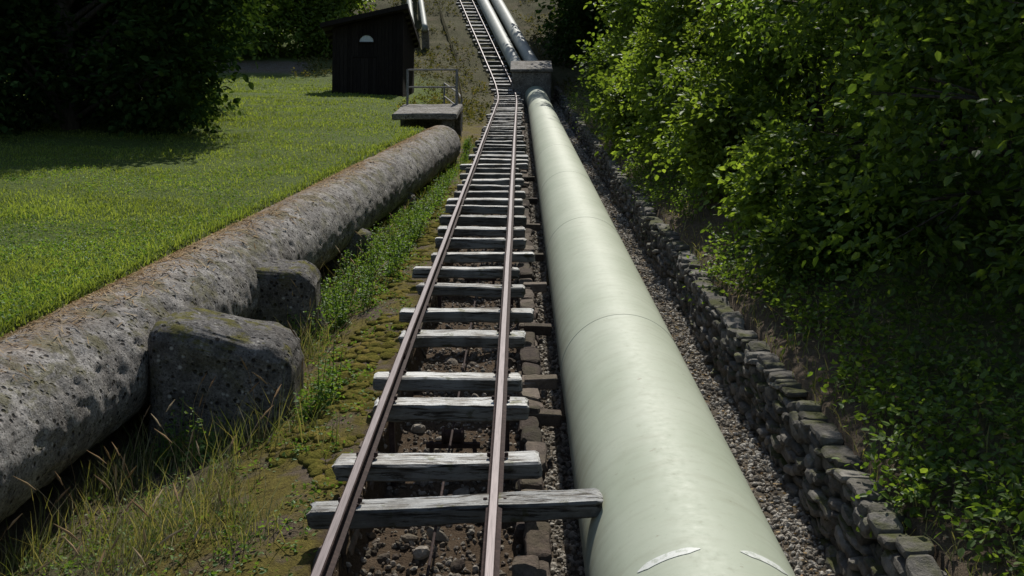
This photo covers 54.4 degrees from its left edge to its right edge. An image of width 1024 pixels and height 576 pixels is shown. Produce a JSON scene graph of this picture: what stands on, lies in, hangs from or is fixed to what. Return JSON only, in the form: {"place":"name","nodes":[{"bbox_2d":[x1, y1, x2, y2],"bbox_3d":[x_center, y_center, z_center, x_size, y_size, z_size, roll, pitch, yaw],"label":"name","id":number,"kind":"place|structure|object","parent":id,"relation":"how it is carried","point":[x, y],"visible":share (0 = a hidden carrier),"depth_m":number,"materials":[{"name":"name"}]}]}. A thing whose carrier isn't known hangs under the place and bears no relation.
{"place":"outdoors","nodes":[
{"label":"outdoors","id":0,"kind":"place"},
{"bbox_2d":[0,0,1023,575],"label":"hillside ground","id":1,"kind":"structure","parent":0,"point":[282,478],"depth_m":10.84,"materials":[{"name":"green plant"}]},
{"bbox_2d":[0,0,273,139],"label":"lime tree","id":2,"kind":"object","parent":1,"relation":"on","point":[150,64],"visible":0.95,"depth_m":25.70,"materials":[{"name":"green plant"}]},
{"bbox_2d":[8,0,278,106],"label":"lime tree","id":3,"kind":"object","parent":1,"relation":"on","point":[74,8],"visible":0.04,"depth_m":32.57,"materials":[{"name":"green plant"}]},
{"bbox_2d":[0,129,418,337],"bbox_3d":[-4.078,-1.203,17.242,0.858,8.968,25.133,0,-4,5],"label":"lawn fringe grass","id":4,"kind":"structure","parent":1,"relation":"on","point":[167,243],"depth_m":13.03,"materials":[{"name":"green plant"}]},
{"bbox_2d":[0,76,447,336],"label":"lawn grass","id":5,"kind":"structure","parent":1,"relation":"on","point":[30,265],"depth_m":18.09,"materials":[{"name":"green plant"}]},
{"bbox_2d":[0,191,456,575],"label":"grass seed stems","id":6,"kind":"object","parent":1,"relation":"on","point":[76,549],"visible":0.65,"depth_m":7.74,"materials":[{"name":"plant"}]},
{"bbox_2d":[0,125,460,522],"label":"concrete conduit","id":7,"kind":"object","parent":1,"relation":"on","point":[79,377],"visible":0.88,"depth_m":9.54,"materials":[{"name":"concrete"}]},
{"bbox_2d":[0,134,475,575],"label":"tall grass","id":8,"kind":"structure","parent":1,"relation":"on","point":[204,501],"depth_m":7.82,"materials":[{"name":"green plant"}]},
{"bbox_2d":[7,144,474,575],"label":"creeping herbs","id":9,"kind":"object","parent":1,"relation":"on","point":[225,550],"visible":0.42,"depth_m":7.91,"materials":[{"name":"green plant"}]},
{"bbox_2d":[213,0,325,63],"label":"hazel bush","id":10,"kind":"object","parent":1,"relation":"on","point":[278,22],"visible":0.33,"depth_m":63.30,"materials":[{"name":"green plant"}]},
{"bbox_2d":[152,138,472,472],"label":"nettle weeds","id":11,"kind":"object","parent":1,"relation":"on","point":[445,184],"visible":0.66,"depth_m":14.50,"materials":[{"name":"green plant"}]},
{"bbox_2d":[274,0,376,58],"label":"hazel bush","id":12,"kind":"object","parent":1,"relation":"on","point":[324,10],"visible":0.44,"depth_m":64.44,"materials":[{"name":"green plant"}]},
{"bbox_2d":[91,0,607,38],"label":"background forest","id":13,"kind":"object","parent":1,"relation":"on","point":[544,6],"visible":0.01,"depth_m":71.34,"materials":[{"name":"green plant"}]},
{"bbox_2d":[265,186,456,489],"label":"moss patches","id":14,"kind":"object","parent":1,"relation":"on","point":[313,463],"visible":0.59,"depth_m":10.25,"materials":[{"name":"green plant"}]},
{"bbox_2d":[320,4,419,96],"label":"wooden hut","id":15,"kind":"object","parent":1,"relation":"on","point":[373,52],"visible":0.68,"depth_m":47.71,"materials":[{"name":"brown wood"}]},
{"bbox_2d":[350,56,378,94],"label":"door","id":16,"kind":"structure","parent":15,"relation":"in","point":[360,65],"depth_m":47.62,"materials":[{"name":"brown wood"}]},
{"bbox_2d":[360,35,372,41],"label":"fanlight window","id":17,"kind":"structure","parent":15,"relation":"in","point":[366,38],"depth_m":47.74,"materials":[{"name":"grey glass"}]},
{"bbox_2d":[358,34,374,42],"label":"window frame","id":18,"kind":"structure","parent":15,"relation":"in","point":[363,34],"depth_m":47.70,"materials":[{"name":"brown wood"}]},
{"bbox_2d":[311,95,494,571],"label":"track side stones","id":19,"kind":"object","parent":1,"relation":"on","point":[352,543],"visible":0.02,"depth_m":7.66,"materials":[{"name":"grey stone"}]},
{"bbox_2d":[406,0,416,49],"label":"distant steel pipe","id":20,"kind":"object","parent":1,"relation":"on","point":[409,3],"visible":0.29,"depth_m":74.02,"materials":[{"name":"metal"}]},
{"bbox_2d":[417,0,429,49],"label":"distant steel pipe","id":21,"kind":"object","parent":1,"relation":"on","point":[423,19],"visible":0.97,"depth_m":69.92,"materials":[{"name":"metal"}]},
{"bbox_2d":[392,104,462,170],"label":"concrete platform","id":22,"kind":"structure","parent":1,"relation":"on","point":[425,116],"depth_m":33.63,"materials":[{"name":"grey concrete"}]},
{"bbox_2d":[406,69,462,130],"bbox_3d":[-2.798,-7.974,41.429,1.840,4.522,11.884,0,-4,0],"label":"steel railing","id":23,"kind":"object","parent":22,"relation":"on","point":[458,100],"visible":0.72,"depth_m":35.47,"materials":[{"name":"grey metal"}]},
{"bbox_2d":[336,214,520,575],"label":"track bed rubble","id":24,"kind":"object","parent":1,"relation":"on","point":[421,552],"visible":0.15,"depth_m":8.96,"materials":[{"name":"brown gravel"}]},
{"bbox_2d":[291,0,605,141],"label":"hillside scrub","id":25,"kind":"object","parent":1,"relation":"on","point":[470,112],"visible":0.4,"depth_m":60.56,"materials":[{"name":"green plant"}]},
{"bbox_2d":[306,0,602,575],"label":"railway track","id":26,"kind":"structure","parent":1,"relation":"on","point":[492,180],"depth_m":9.40,"materials":[{"name":"grey wood"}]},
{"bbox_2d":[426,214,500,575],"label":"haul cable","id":27,"kind":"object","parent":1,"relation":"on","point":[452,438],"visible":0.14,"depth_m":9.19,"materials":[{"name":"black metal"}]},
{"bbox_2d":[477,0,520,67],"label":"steel pipe","id":28,"kind":"object","parent":1,"relation":"on","point":[501,40],"visible":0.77,"depth_m":69.16,"materials":[{"name":"metal"}]},
{"bbox_2d":[491,0,537,60],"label":"steel pipe","id":29,"kind":"object","parent":1,"relation":"on","point":[517,39],"visible":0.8,"depth_m":69.17,"materials":[{"name":"metal"}]},
{"bbox_2d":[510,61,552,106],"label":"anchor block","id":30,"kind":"structure","parent":1,"relation":"on","point":[526,75],"depth_m":57.97,"materials":[{"name":"concrete"}]},
{"bbox_2d":[512,104,551,575],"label":"track bed masonry","id":31,"kind":"object","parent":1,"relation":"on","point":[533,540],"visible":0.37,"depth_m":8.97,"materials":[{"name":"grey stone"}]},
{"bbox_2d":[533,0,615,66],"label":"beech tree","id":32,"kind":"object","parent":1,"relation":"on","point":[578,19],"visible":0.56,"depth_m":62.71,"materials":[{"name":"green plant"}]},
{"bbox_2d":[550,0,602,30],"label":"beech tree","id":33,"kind":"object","parent":1,"relation":"on","point":[557,4],"visible":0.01,"depth_m":73.27,"materials":[{"name":"green plant"}]},
{"bbox_2d":[570,19,638,130],"bbox_3d":[4.290,-7.678,37.627,4.211,4.713,3.843,0,-4,0],"label":"hazel bush","id":34,"kind":"object","parent":1,"relation":"on","point":[597,57],"visible":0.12,"depth_m":37.27,"materials":[{"name":"green plant"}]},
{"bbox_2d":[590,0,635,67],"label":"beech tree","id":35,"kind":"object","parent":1,"relation":"on","point":[605,27],"depth_m":57.19,"materials":[{"name":"green plant"}]},
{"bbox_2d":[589,0,642,30],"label":"beech tree","id":36,"kind":"object","parent":1,"relation":"on","point":[611,5],"visible":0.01,"depth_m":47.75,"materials":[{"name":"green plant"}]},
{"bbox_2d":[586,33,684,159],"bbox_3d":[3.941,-5.438,29.635,3.483,4.019,3.203,0,-4,0],"label":"hazel bush","id":37,"kind":"object","parent":1,"relation":"on","point":[614,97],"visible":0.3,"depth_m":29.58,"materials":[{"name":"green plant"}]},
{"bbox_2d":[609,45,692,173],"bbox_3d":[4.212,-4.391,25.655,3.087,3.563,3.439,-3,-5,39],"label":"hazel bush","id":38,"kind":"object","parent":1,"relation":"on","point":[640,132],"visible":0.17,"depth_m":25.22,"materials":[{"name":"green plant"}]},
{"bbox_2d":[583,0,721,120],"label":"hazel bush","id":39,"kind":"object","parent":1,"relation":"on","point":[616,42],"visible":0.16,"depth_m":33.43,"materials":[{"name":"green plant"}]},
{"bbox_2d":[524,86,795,575],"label":"penstock pipe","id":40,"kind":"object","parent":1,"relation":"on","point":[654,462],"visible":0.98,"depth_m":8.00,"materials":[{"name":"metal"}]},
{"bbox_2d":[524,98,836,575],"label":"gravel strip","id":41,"kind":"object","parent":1,"relation":"on","point":[781,514],"visible":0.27,"depth_m":11.01,"materials":[{"name":"gravel"}]},
{"bbox_2d":[631,53,753,184],"bbox_3d":[4.269,-3.453,22.020,3.129,3.450,3.123,0,-4,0],"label":"hazel bush","id":42,"kind":"object","parent":1,"relation":"on","point":[672,97],"visible":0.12,"depth_m":21.95,"materials":[{"name":"green plant"}]},
{"bbox_2d":[645,68,791,220],"bbox_3d":[3.935,-2.558,18.408,3.028,3.010,3.197,3,-5,-35],"label":"hazel bush","id":43,"kind":"object","parent":1,"relation":"on","point":[703,138],"visible":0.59,"depth_m":18.09,"materials":[{"name":"green plant"}]},
{"bbox_2d":[620,0,839,147],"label":"hazel bush","id":44,"kind":"object","parent":1,"relation":"on","point":[668,11],"visible":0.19,"depth_m":25.19,"materials":[{"name":"green plant"}]},
{"bbox_2d":[633,0,861,73],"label":"beech tree","id":45,"kind":"object","parent":1,"relation":"on","point":[644,4],"visible":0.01,"depth_m":30.84,"materials":[{"name":"green plant"}]},
{"bbox_2d":[553,86,947,575],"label":"dry stone wall","id":46,"kind":"structure","parent":1,"relation":"on","point":[800,440],"depth_m":9.87,"materials":[{"name":"grey stone"}]},
{"bbox_2d":[657,0,925,145],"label":"hazel bush","id":47,"kind":"object","parent":1,"relation":"on","point":[774,72],"visible":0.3,"depth_m":19.30,"materials":[{"name":"green plant"}]},
{"bbox_2d":[562,59,1023,575],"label":"bank undergrowth","id":48,"kind":"object","parent":1,"relation":"on","point":[933,408],"visible":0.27,"depth_m":8.93,"materials":[{"name":"green plant"}]},
{"bbox_2d":[707,109,878,245],"bbox_3d":[4.475,-1.595,15.637,2.637,2.698,3.015,-2,-5,24],"label":"hazel bush","id":49,"kind":"object","parent":1,"relation":"on","point":[761,194],"visible":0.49,"depth_m":15.16,"materials":[{"name":"green plant"}]},
{"bbox_2d":[569,123,1023,575],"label":"fallen leaves","id":50,"kind":"object","parent":1,"relation":"on","point":[945,535],"visible":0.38,"depth_m":9.67,"materials":[{"name":"plant"}]},
{"bbox_2d":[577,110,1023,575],"bbox_3d":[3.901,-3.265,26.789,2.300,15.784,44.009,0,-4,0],"label":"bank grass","id":51,"kind":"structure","parent":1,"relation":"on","point":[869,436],"depth_m":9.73,"materials":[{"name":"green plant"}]},
{"bbox_2d":[735,146,942,289],"bbox_3d":[4.126,-0.724,12.756,2.598,2.164,2.506,0,-4,0],"label":"hazel bush","id":52,"kind":"object","parent":1,"relation":"on","point":[800,225],"visible":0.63,"depth_m":12.39,"materials":[{"name":"green plant"}]},
{"bbox_2d":[703,0,1023,203],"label":"beech tree","id":53,"kind":"object","parent":1,"relation":"on","point":[794,18],"visible":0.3,"depth_m":13.79,"materials":[{"name":"green plant"}]},
{"bbox_2d":[796,0,1023,313],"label":"beech tree","id":54,"kind":"object","parent":1,"relation":"on","point":[1005,100],"visible":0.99,"depth_m":10.28,"materials":[{"name":"green plant"}]},
{"bbox_2d":[822,3,1023,81],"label":"beech tree","id":55,"kind":"object","parent":1,"relation":"on","point":[888,73],"depth_m":22.35,"materials":[{"name":"green plant"}]}
]}

